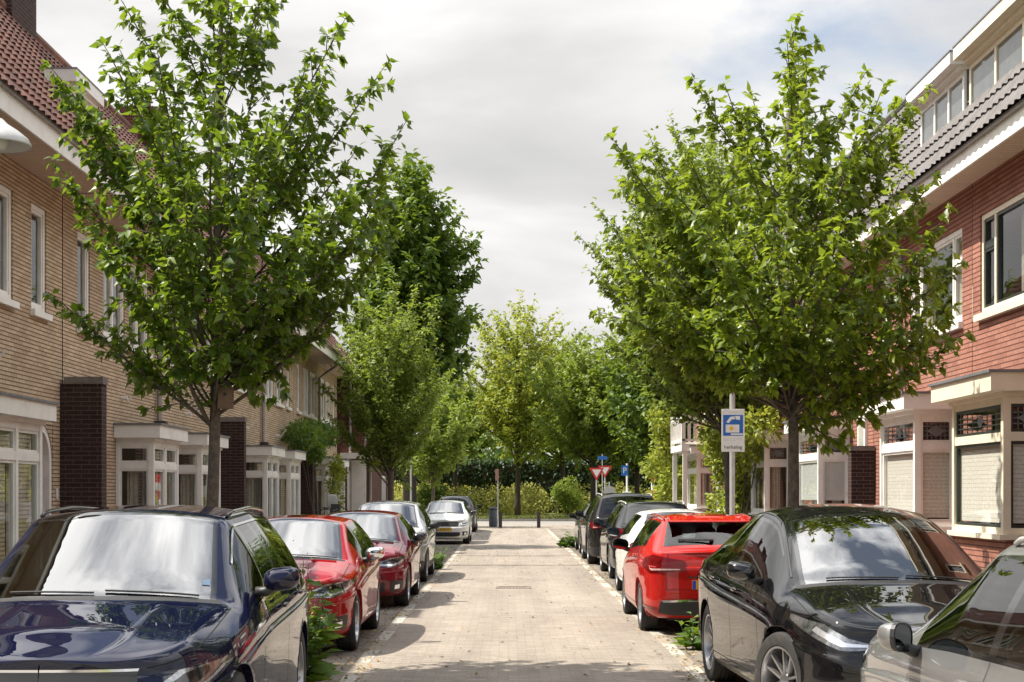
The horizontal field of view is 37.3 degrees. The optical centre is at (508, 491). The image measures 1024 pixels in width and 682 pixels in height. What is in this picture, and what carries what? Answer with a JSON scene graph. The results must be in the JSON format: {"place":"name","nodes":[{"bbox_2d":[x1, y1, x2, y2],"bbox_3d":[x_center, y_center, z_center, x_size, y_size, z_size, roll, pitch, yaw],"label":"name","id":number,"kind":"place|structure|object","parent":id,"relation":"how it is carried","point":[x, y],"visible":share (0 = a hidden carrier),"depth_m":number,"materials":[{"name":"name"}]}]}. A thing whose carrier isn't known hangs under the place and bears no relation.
{"place":"outdoors","nodes":[
{"label":"outdoors","id":0,"kind":"place"},
{"bbox_2d":[309,539,462,681],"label":"parking bay ground","id":1,"kind":"structure","parent":0,"point":[388,601],"depth_m":19.14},
{"bbox_2d":[0,505,308,681],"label":"parked car","id":2,"kind":"object","parent":1,"relation":"on","point":[160,593],"visible":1,"depth_m":9.13,"materials":[{"name":"blue paint"}]},
{"bbox_2d":[293,540,344,681],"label":"weed clump","id":3,"kind":"object","parent":1,"relation":"on","point":[319,638],"visible":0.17,"depth_m":13.50,"materials":[{"name":"green plant"}]},
{"bbox_2d":[265,515,384,649],"bbox_3d":[-2.530,1.016,18.052,2.174,1.469,4.267,0,0,0],"label":"parked car","id":4,"kind":"object","parent":1,"relation":"on","point":[346,554],"visible":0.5,"depth_m":17.29,"materials":[{"name":"red paint"}]},
{"bbox_2d":[328,510,426,605],"bbox_3d":[-2.380,1.026,24.547,2.164,1.449,4.208,0,0,0],"label":"parked car","id":5,"kind":"object","parent":1,"relation":"on","point":[396,537],"visible":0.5,"depth_m":23.74,"materials":[{"name":"red paint"}]},
{"bbox_2d":[357,500,440,580],"bbox_3d":[-2.420,0.966,30.947,2.131,1.569,4.308,0,0,0],"label":"parked car","id":6,"kind":"object","parent":1,"relation":"on","point":[415,515],"visible":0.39,"depth_m":30.29,"materials":[{"name":"silver metal"}]},
{"bbox_2d":[434,547,448,568],"bbox_3d":[-1.715,1.493,34.174,0.827,0.555,0.876,0,0,0],"label":"weed clump","id":7,"kind":"object","parent":1,"relation":"on","point":[439,562],"visible":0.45,"depth_m":34.28,"materials":[{"name":"green plant"}]},
{"bbox_2d":[425,500,476,543],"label":"parked car","id":8,"kind":"object","parent":1,"relation":"on","point":[453,518],"visible":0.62,"depth_m":50.78,"materials":[{"name":"white paint"}]},
{"bbox_2d":[440,495,481,531],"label":"parked car","id":9,"kind":"object","parent":1,"relation":"on","point":[468,501],"visible":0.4,"depth_m":65.54,"materials":[{"name":"grey paint"}]},
{"bbox_2d":[36,0,998,460],"label":"sky","id":10,"kind":"structure","parent":0,"point":[512,105],"materials":[{"name":"white"}]},
{"bbox_2d":[354,529,698,681],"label":"road","id":11,"kind":"structure","parent":0,"point":[532,649],"depth_m":19.27,"materials":[{"name":"beige brick"}]},
{"bbox_2d":[456,555,571,555],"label":"paving band","id":12,"kind":"object","parent":11,"relation":"on","point":[514,555],"visible":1,"depth_m":41.55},
{"bbox_2d":[478,521,574,524],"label":"cross road","id":13,"kind":"structure","parent":0,"point":[531,522],"depth_m":84.99,"materials":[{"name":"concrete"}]},
{"bbox_2d":[590,468,603,493],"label":"give way sign","id":14,"kind":"object","parent":13,"relation":"on","point":[596,472],"visible":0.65,"depth_m":84.93,"materials":[{"name":"metal"}]},
{"bbox_2d":[621,463,630,492],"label":"parking sign","id":15,"kind":"object","parent":13,"relation":"on","point":[624,470],"visible":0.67,"depth_m":80.42,"materials":[{"name":"metal"}]},
{"bbox_2d":[478,525,574,528],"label":"junction paving","id":16,"kind":"structure","parent":0,"point":[528,527],"depth_m":74.27,"materials":[{"name":"beige brick"}]},
{"bbox_2d":[489,506,496,526],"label":"litter bin","id":17,"kind":"object","parent":16,"relation":"on","point":[493,516],"visible":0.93,"depth_m":75.32,"materials":[{"name":"metal"}]},
{"bbox_2d":[495,469,498,527],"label":"narrow sign","id":18,"kind":"object","parent":16,"relation":"on","point":[497,475],"visible":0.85,"depth_m":72.90,"materials":[{"name":"metal"}]},
{"bbox_2d":[478,513,577,518],"bbox_3d":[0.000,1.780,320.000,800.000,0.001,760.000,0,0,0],"label":"ground","id":19,"kind":"structure","parent":0,"point":[554,514],"depth_m":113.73,"materials":[{"name":"green plant"}]},
{"bbox_2d":[339,530,476,681],"bbox_3d":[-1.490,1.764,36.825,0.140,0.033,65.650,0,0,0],"label":"parking line","id":20,"kind":"object","parent":19,"relation":"on","point":[386,635],"visible":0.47,"depth_m":18.70,"materials":[{"name":"white paint"}]},
{"bbox_2d":[332,142,488,501],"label":"broad tree","id":21,"kind":"object","parent":19,"relation":"on","point":[425,255],"visible":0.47,"depth_m":95.14,"materials":[{"name":"green plant"}]},
{"bbox_2d":[417,482,450,508],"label":"round shrub","id":22,"kind":"object","parent":19,"relation":"on","point":[424,494],"visible":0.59,"depth_m":110.48,"materials":[{"name":"green plant"}]},
{"bbox_2d":[397,376,473,500],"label":"broad tree","id":23,"kind":"object","parent":19,"relation":"on","point":[467,413],"depth_m":111.67,"materials":[{"name":"green plant"}]},
{"bbox_2d":[439,368,497,494],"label":"broad tree","id":24,"kind":"object","parent":19,"relation":"on","point":[476,438],"visible":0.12,"depth_m":117.55,"materials":[{"name":"green plant"}]},
{"bbox_2d":[453,289,574,514],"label":"broad tree","id":25,"kind":"object","parent":19,"relation":"on","point":[512,392],"visible":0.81,"depth_m":105.88,"materials":[{"name":"green plant"}]},
{"bbox_2d":[459,387,586,463],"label":"distant wood","id":26,"kind":"object","parent":19,"relation":"on","point":[489,454],"depth_m":145.10,"materials":[{"name":"green plant"}]},
{"bbox_2d":[478,519,575,520],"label":"kerb","id":27,"kind":"structure","parent":19,"relation":"on","point":[531,519],"depth_m":90.00,"materials":[{"name":"concrete"}]},
{"bbox_2d":[598,466,611,487],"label":"give way sign","id":28,"kind":"object","parent":27,"relation":"on","point":[606,469],"visible":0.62,"depth_m":90.13,"materials":[{"name":"metal"}]},
{"bbox_2d":[325,525,746,681],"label":"leaf litter","id":29,"kind":"object","parent":19,"relation":"on","point":[688,679],"visible":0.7,"depth_m":18.58,"materials":[{"name":"brown plant"}]},
{"bbox_2d":[394,456,681,512],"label":"hedge","id":30,"kind":"object","parent":19,"relation":"on","point":[473,473],"visible":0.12,"depth_m":126.06,"materials":[{"name":"plant"}]},
{"bbox_2d":[394,480,681,515],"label":"shrub bed","id":31,"kind":"object","parent":19,"relation":"on","point":[527,507],"visible":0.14,"depth_m":117.08,"materials":[{"name":"green plant"}]},
{"bbox_2d":[512,322,615,512],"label":"broad tree","id":32,"kind":"object","parent":19,"relation":"on","point":[557,459],"visible":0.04,"depth_m":117.77,"materials":[{"name":"green plant"}]},
{"bbox_2d":[550,475,584,514],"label":"round shrub","id":33,"kind":"object","parent":19,"relation":"on","point":[564,495],"visible":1,"depth_m":111.39,"materials":[{"name":"green plant"}]},
{"bbox_2d":[516,326,639,501],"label":"broad tree","id":34,"kind":"object","parent":19,"relation":"on","point":[578,411],"visible":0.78,"depth_m":98.70,"materials":[{"name":"green plant"}]},
{"bbox_2d":[592,321,652,492],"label":"broad tree","id":35,"kind":"object","parent":19,"relation":"on","point":[635,469],"visible":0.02,"depth_m":103.77,"materials":[{"name":"green plant"}]},
{"bbox_2d":[546,529,714,681],"bbox_3d":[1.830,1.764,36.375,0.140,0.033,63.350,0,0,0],"label":"parking line","id":36,"kind":"object","parent":19,"relation":"on","point":[670,646],"visible":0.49,"depth_m":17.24,"materials":[{"name":"white paint"}]},
{"bbox_2d":[591,327,693,500],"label":"broad tree","id":37,"kind":"object","parent":19,"relation":"on","point":[627,408],"visible":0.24,"depth_m":91.89,"materials":[{"name":"green plant"}]},
{"bbox_2d":[549,529,748,681],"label":"parking bay ground","id":38,"kind":"structure","parent":0,"point":[669,624],"depth_m":20.00,"materials":[{"name":"beige brick"}]},
{"bbox_2d":[556,531,574,547],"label":"weed clump","id":39,"kind":"object","parent":38,"relation":"on","point":[563,542],"visible":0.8,"depth_m":47.51,"materials":[{"name":"green plant"}]},
{"bbox_2d":[569,502,590,552],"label":"parked car","id":40,"kind":"object","parent":38,"relation":"on","point":[578,523],"visible":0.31,"depth_m":43.45,"materials":[{"name":"grey paint"}]},
{"bbox_2d":[575,493,653,563],"bbox_3d":[2.840,0.885,38.197,2.274,1.729,4.808,0,0,0],"label":"parked car","id":41,"kind":"object","parent":38,"relation":"on","point":[602,506],"visible":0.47,"depth_m":36.18,"materials":[{"name":"black paint"}]},
{"bbox_2d":[593,500,687,577],"bbox_3d":[2.930,0.961,31.977,2.234,1.579,4.759,0,0,0],"label":"parked car","id":42,"kind":"object","parent":38,"relation":"on","point":[622,514],"visible":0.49,"depth_m":30.23,"materials":[{"name":"black paint"}]},
{"bbox_2d":[607,509,705,589],"bbox_3d":[2.720,1.016,25.745,2.052,1.469,3.912,0,0,0],"label":"parked car","id":43,"kind":"object","parent":38,"relation":"on","point":[635,525],"visible":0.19,"depth_m":24.91,"materials":[{"name":"white paint"}]},
{"bbox_2d":[612,513,750,629],"bbox_3d":[2.490,1.013,20.514,2.103,1.474,4.284,0,0,0],"label":"parked car","id":44,"kind":"object","parent":38,"relation":"on","point":[666,555],"visible":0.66,"depth_m":18.67,"materials":[{"name":"red paint"}]},
{"bbox_2d":[671,612,701,649],"bbox_3d":[2.105,1.548,16.850,0.585,0.416,0.482,0,0,-36],"label":"weed clump","id":45,"kind":"object","parent":38,"relation":"on","point":[684,640],"visible":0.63,"depth_m":16.81,"materials":[{"name":"green plant"}]},
{"bbox_2d":[697,503,981,681],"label":"parked car","id":46,"kind":"object","parent":38,"relation":"on","point":[813,593],"visible":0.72,"depth_m":11.56,"materials":[{"name":"black paint"}]},
{"bbox_2d":[860,536,1023,681],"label":"parked car","id":47,"kind":"object","parent":38,"relation":"on","point":[972,630],"visible":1,"depth_m":7.06,"materials":[{"name":"silver metal"}]},
{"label":"pavement","id":48,"kind":"structure","parent":0,"visible":0},
{"bbox_2d":[0,118,31,153],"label":"street lamp","id":49,"kind":"object","parent":48,"relation":"on","point":[13,140],"visible":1,"depth_m":11.96,"materials":[{"name":"metal"}]},
{"bbox_2d":[0,19,119,562],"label":"brick house","id":50,"kind":"structure","parent":48,"relation":"on","point":[30,364],"depth_m":19.17,"materials":[{"name":"brick"}]},
{"bbox_2d":[0,184,19,308],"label":"window","id":51,"kind":"structure","parent":50,"relation":"in","point":[5,294],"depth_m":18.87,"materials":[{"name":"white paint"}]},
{"bbox_2d":[0,391,59,556],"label":"bay window","id":52,"kind":"structure","parent":50,"relation":"in","point":[19,414],"depth_m":17.50,"materials":[{"name":"paint"}]},
{"bbox_2d":[30,203,52,321],"bbox_3d":[-6.215,-3.028,20.040,0.170,1.476,0.760,0,0,0],"label":"window","id":53,"kind":"structure","parent":50,"relation":"in","point":[37,310],"depth_m":20.25,"materials":[{"name":"white paint"}]},
{"bbox_2d":[60,377,107,513],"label":"brick pier","id":54,"kind":"structure","parent":48,"relation":"on","point":[83,445],"depth_m":20.97,"materials":[{"name":"brick"}]},
{"bbox_2d":[0,0,189,506],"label":"brick house","id":55,"kind":"structure","parent":48,"relation":"on","point":[150,435],"depth_m":23.83,"materials":[{"name":"beige brick"}]},
{"bbox_2d":[77,232,93,336],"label":"window","id":56,"kind":"structure","parent":55,"relation":"in","point":[82,237],"depth_m":22.37,"materials":[{"name":"white paint"}]},
{"bbox_2d":[103,260,122,342],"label":"window","id":57,"kind":"structure","parent":55,"relation":"in","point":[107,284],"depth_m":24.13,"materials":[{"name":"white paint"}]},
{"bbox_2d":[129,264,152,358],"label":"window","id":58,"kind":"structure","parent":55,"relation":"in","point":[135,324],"depth_m":25.48,"materials":[{"name":"white paint"}]},
{"bbox_2d":[113,423,189,505],"bbox_3d":[-5.818,0.285,24.870,0.757,2.730,2.140,0,0,0],"label":"bay window","id":59,"kind":"structure","parent":55,"relation":"in","point":[151,437],"depth_m":24.14,"materials":[{"name":"paint"}]},
{"bbox_2d":[0,66,257,506],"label":"brick house","id":60,"kind":"structure","parent":48,"relation":"on","point":[193,468],"depth_m":28.47,"materials":[{"name":"white paint"}]},
{"bbox_2d":[169,432,229,506],"bbox_3d":[-5.818,0.285,28.630,0.757,2.730,2.140,0,0,0],"label":"bay window","id":61,"kind":"structure","parent":60,"relation":"in","point":[197,445],"depth_m":27.75,"materials":[{"name":"paint"}]},
{"bbox_2d":[62,164,286,516],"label":"brick house","id":62,"kind":"structure","parent":48,"relation":"on","point":[259,453],"depth_m":35.94,"materials":[{"name":"white paint"}]},
{"bbox_2d":[246,445,286,516],"bbox_3d":[-5.818,0.285,36.170,0.757,2.730,2.140,0,0,0],"label":"bay window","id":63,"kind":"structure","parent":62,"relation":"in","point":[257,481],"depth_m":35.47,"materials":[{"name":"wood"}]},
{"bbox_2d":[122,198,320,515],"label":"brick house","id":64,"kind":"structure","parent":48,"relation":"on","point":[278,416],"depth_m":40.00,"materials":[{"name":"white paint"}]},
{"bbox_2d":[265,371,274,404],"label":"window","id":65,"kind":"structure","parent":64,"relation":"in","point":[269,384],"depth_m":39.96,"materials":[{"name":"white paint"}]},
{"bbox_2d":[275,362,284,407],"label":"window","id":66,"kind":"structure","parent":64,"relation":"in","point":[277,393],"depth_m":41.02,"materials":[{"name":"white paint"}]},
{"bbox_2d":[268,450,306,515],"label":"bay window","id":67,"kind":"structure","parent":64,"relation":"in","point":[292,459],"depth_m":39.56,"materials":[{"name":"wood"}]},
{"bbox_2d":[220,417,246,510],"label":"brick pier","id":68,"kind":"structure","parent":48,"relation":"on","point":[233,475],"depth_m":32.27,"materials":[{"name":"brick"}]},
{"bbox_2d":[179,248,344,514],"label":"brick house","id":69,"kind":"structure","parent":48,"relation":"on","point":[306,398],"depth_m":46.80,"materials":[{"name":"white paint"}]},
{"bbox_2d":[297,364,301,414],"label":"window","id":70,"kind":"structure","parent":69,"relation":"in","point":[298,412],"depth_m":45.02,"materials":[{"name":"white paint"}]},
{"bbox_2d":[303,368,310,417],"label":"window","id":71,"kind":"structure","parent":69,"relation":"in","point":[305,372],"depth_m":46.92,"materials":[{"name":"white paint"}]},
{"bbox_2d":[310,372,317,419],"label":"window","id":72,"kind":"structure","parent":69,"relation":"in","point":[312,382],"depth_m":48.61,"materials":[{"name":"white paint"}]},
{"bbox_2d":[314,456,336,514],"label":"bay window","id":73,"kind":"structure","parent":69,"relation":"in","point":[322,493],"depth_m":46.86,"materials":[{"name":"wood"}]},
{"bbox_2d":[224,324,358,510],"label":"brick house","id":74,"kind":"structure","parent":48,"relation":"on","point":[330,379],"depth_m":52.05,"materials":[{"name":"white paint"}]},
{"bbox_2d":[321,379,326,422],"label":"window","id":75,"kind":"structure","parent":74,"relation":"in","point":[322,381],"depth_m":51.14,"materials":[{"name":"white paint"}]},
{"bbox_2d":[321,459,349,510],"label":"bay window","id":76,"kind":"structure","parent":74,"relation":"in","point":[346,463],"depth_m":51.31,"materials":[{"name":"wood"}]},
{"bbox_2d":[293,446,313,514],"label":"brick pier","id":77,"kind":"structure","parent":48,"relation":"on","point":[304,505],"depth_m":43.62,"materials":[{"name":"brick"}]},
{"bbox_2d":[280,416,339,514],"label":"climbing plant","id":78,"kind":"object","parent":48,"relation":"on","point":[311,438],"visible":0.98,"depth_m":42.64,"materials":[{"name":"green plant"}]},
{"bbox_2d":[246,298,393,515],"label":"brick house","id":79,"kind":"structure","parent":48,"relation":"on","point":[357,487],"depth_m":55.30,"materials":[{"name":"brown brick"}]},
{"bbox_2d":[352,460,363,509],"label":"front door","id":80,"kind":"structure","parent":79,"relation":"in","point":[357,468],"depth_m":55.25,"materials":[{"name":"white paint"}]},
{"bbox_2d":[323,494,347,512],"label":"motor scooter","id":81,"kind":"object","parent":48,"relation":"on","point":[332,502],"visible":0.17,"depth_m":41.70,"materials":[{"name":"plastic"}]},
{"bbox_2d":[323,452,348,512],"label":"climbing plant","id":82,"kind":"object","parent":48,"relation":"on","point":[338,470],"visible":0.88,"depth_m":45.26,"materials":[{"name":"green plant"}]},
{"bbox_2d":[369,452,371,501],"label":"street lamp","id":83,"kind":"object","parent":48,"relation":"on","point":[370,486],"depth_m":48.97,"materials":[{"name":"metal"}]},
{"bbox_2d":[312,267,454,499],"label":"street tree","id":84,"kind":"object","parent":48,"relation":"on","point":[387,426],"visible":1,"depth_m":47.35,"materials":[{"name":"green plant"}]},
{"bbox_2d":[398,368,486,501],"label":"street tree","id":85,"kind":"object","parent":48,"relation":"on","point":[446,441],"visible":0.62,"depth_m":74.25,"materials":[{"name":"green plant"}]},
{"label":"pavement","id":86,"kind":"structure","parent":0,"visible":0},
{"bbox_2d":[638,400,681,502],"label":"climbing plant","id":87,"kind":"object","parent":86,"relation":"on","point":[660,440],"visible":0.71,"depth_m":49.05,"materials":[{"name":"green plant"}]},
{"bbox_2d":[574,109,781,514],"bbox_3d":[3.916,-3.498,33.928,4.886,10.271,4.786,0,0,0],"label":"street tree","id":88,"kind":"object","parent":86,"relation":"on","point":[698,396],"visible":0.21,"depth_m":33.47,"materials":[{"name":"green plant"}]},
{"bbox_2d":[722,393,744,514],"bbox_3d":[4.215,-0.460,28.488,0.430,4.180,0.128,0,0,0],"label":"parking sign","id":89,"kind":"object","parent":86,"relation":"on","point":[733,430],"visible":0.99,"depth_m":28.43,"materials":[{"name":"metal"}]},
{"bbox_2d":[692,394,785,513],"bbox_3d":[5.274,-0.535,35.589,1.700,4.383,8.904,0,0,0],"label":"climbing plant","id":90,"kind":"object","parent":86,"relation":"on","point":[712,441],"visible":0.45,"depth_m":35.05,"materials":[{"name":"green plant"}]},
{"bbox_2d":[671,246,843,511],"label":"brick house","id":91,"kind":"structure","parent":86,"relation":"on","point":[696,478],"depth_m":44.18,"materials":[{"name":"white paint"}]},
{"bbox_2d":[679,445,716,511],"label":"bay window","id":92,"kind":"structure","parent":91,"relation":"in","point":[696,475],"depth_m":44.15,"materials":[{"name":"white brick"}]},
{"bbox_2d":[714,199,890,516],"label":"brick house","id":93,"kind":"structure","parent":86,"relation":"on","point":[776,229],"depth_m":37.02,"materials":[{"name":"red brick"}]},
{"bbox_2d":[848,446,874,504],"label":"brick pier","id":94,"kind":"structure","parent":86,"relation":"on","point":[861,474],"depth_m":24.76,"materials":[{"name":"brick"}]},
{"bbox_2d":[745,138,990,521],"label":"brick house","id":95,"kind":"structure","parent":86,"relation":"on","point":[779,482],"depth_m":32.39,"materials":[{"name":"white paint"}]},
{"bbox_2d":[745,429,787,518],"bbox_3d":[5.604,0.160,33.100,0.787,2.980,2.260,0,0,0],"label":"bay window","id":96,"kind":"structure","parent":95,"relation":"in","point":[775,463],"depth_m":32.24,"materials":[{"name":"white paint"}]},
{"bbox_2d":[782,467,785,507],"bbox_3d":[6.425,0.505,35.100,0.050,2.210,0.900,0,0,0],"label":"front door","id":97,"kind":"structure","parent":95,"relation":"in","point":[783,468],"depth_m":35.27,"materials":[{"name":"brown wood"}]},
{"bbox_2d":[782,97,1023,524],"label":"brick house","id":98,"kind":"structure","parent":86,"relation":"on","point":[823,479],"depth_m":26.67,"materials":[{"name":"red brick"}]},
{"bbox_2d":[782,415,851,504],"bbox_3d":[5.604,0.160,27.620,0.787,2.980,2.460,0,0,0],"label":"bay window","id":99,"kind":"structure","parent":98,"relation":"in","point":[822,478],"depth_m":26.67,"materials":[{"name":"white paint"}]},
{"bbox_2d":[857,416,867,445],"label":"small window","id":100,"kind":"structure","parent":98,"relation":"in","point":[862,434],"depth_m":25.48,"materials":[{"name":"white paint"}]},
{"bbox_2d":[843,50,1022,539],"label":"brick house","id":101,"kind":"structure","parent":86,"relation":"on","point":[913,468],"depth_m":20.59,"materials":[{"name":"red brick"}]},
{"bbox_2d":[863,391,954,539],"bbox_3d":[5.604,0.160,21.260,0.787,2.980,2.380,0,0,0],"label":"bay window","id":102,"kind":"structure","parent":101,"relation":"in","point":[916,474],"depth_m":20.39,"materials":[{"name":"white paint"}]},
{"bbox_2d":[909,228,972,344],"bbox_3d":[6.087,-2.833,21.350,0.315,1.346,2.720,0,0,0],"label":"window","id":103,"kind":"structure","parent":101,"relation":"in","point":[954,238],"depth_m":20.71,"materials":[{"name":"white paint"}]},
{"bbox_2d":[928,0,1023,569],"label":"brick house","id":104,"kind":"structure","parent":86,"relation":"on","point":[987,162],"depth_m":18.05,"materials":[{"name":"red brick"}]},
{"bbox_2d":[928,369,1023,569],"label":"bay window","id":105,"kind":"structure","parent":104,"relation":"in","point":[988,465],"depth_m":17.35,"materials":[{"name":"white paint"}]},
{"bbox_2d":[973,192,1023,321],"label":"window","id":106,"kind":"structure","parent":104,"relation":"in","point":[999,306],"depth_m":18.72,"materials":[{"name":"beige paint"}]},
{"label":"tree pit soil","id":107,"kind":"structure","parent":0,"visible":0},
{"bbox_2d":[39,0,412,506],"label":"street tree","id":108,"kind":"object","parent":107,"relation":"on","point":[226,284],"visible":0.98,"depth_m":13.98,"materials":[{"name":"green plant"}]},
{"bbox_2d":[215,382,234,408],"bbox_3d":[-2.610,-0.897,14.025,0.160,0.255,0.190,0,0,0],"label":"nesting box","id":109,"kind":"object","parent":108,"relation":"attached to","point":[226,398],"visible":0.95,"depth_m":13.97,"materials":[{"name":"brown wood"}]},
{"label":"tree pit soil","id":110,"kind":"structure","parent":0,"visible":0},
{"bbox_2d":[588,11,976,506],"bbox_3d":[2.858,-1.637,15.875,3.573,6.788,3.416,0,0,-42],"label":"street tree","id":111,"kind":"object","parent":110,"relation":"on","point":[772,352],"visible":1,"depth_m":15.57,"materials":[{"name":"green plant"}]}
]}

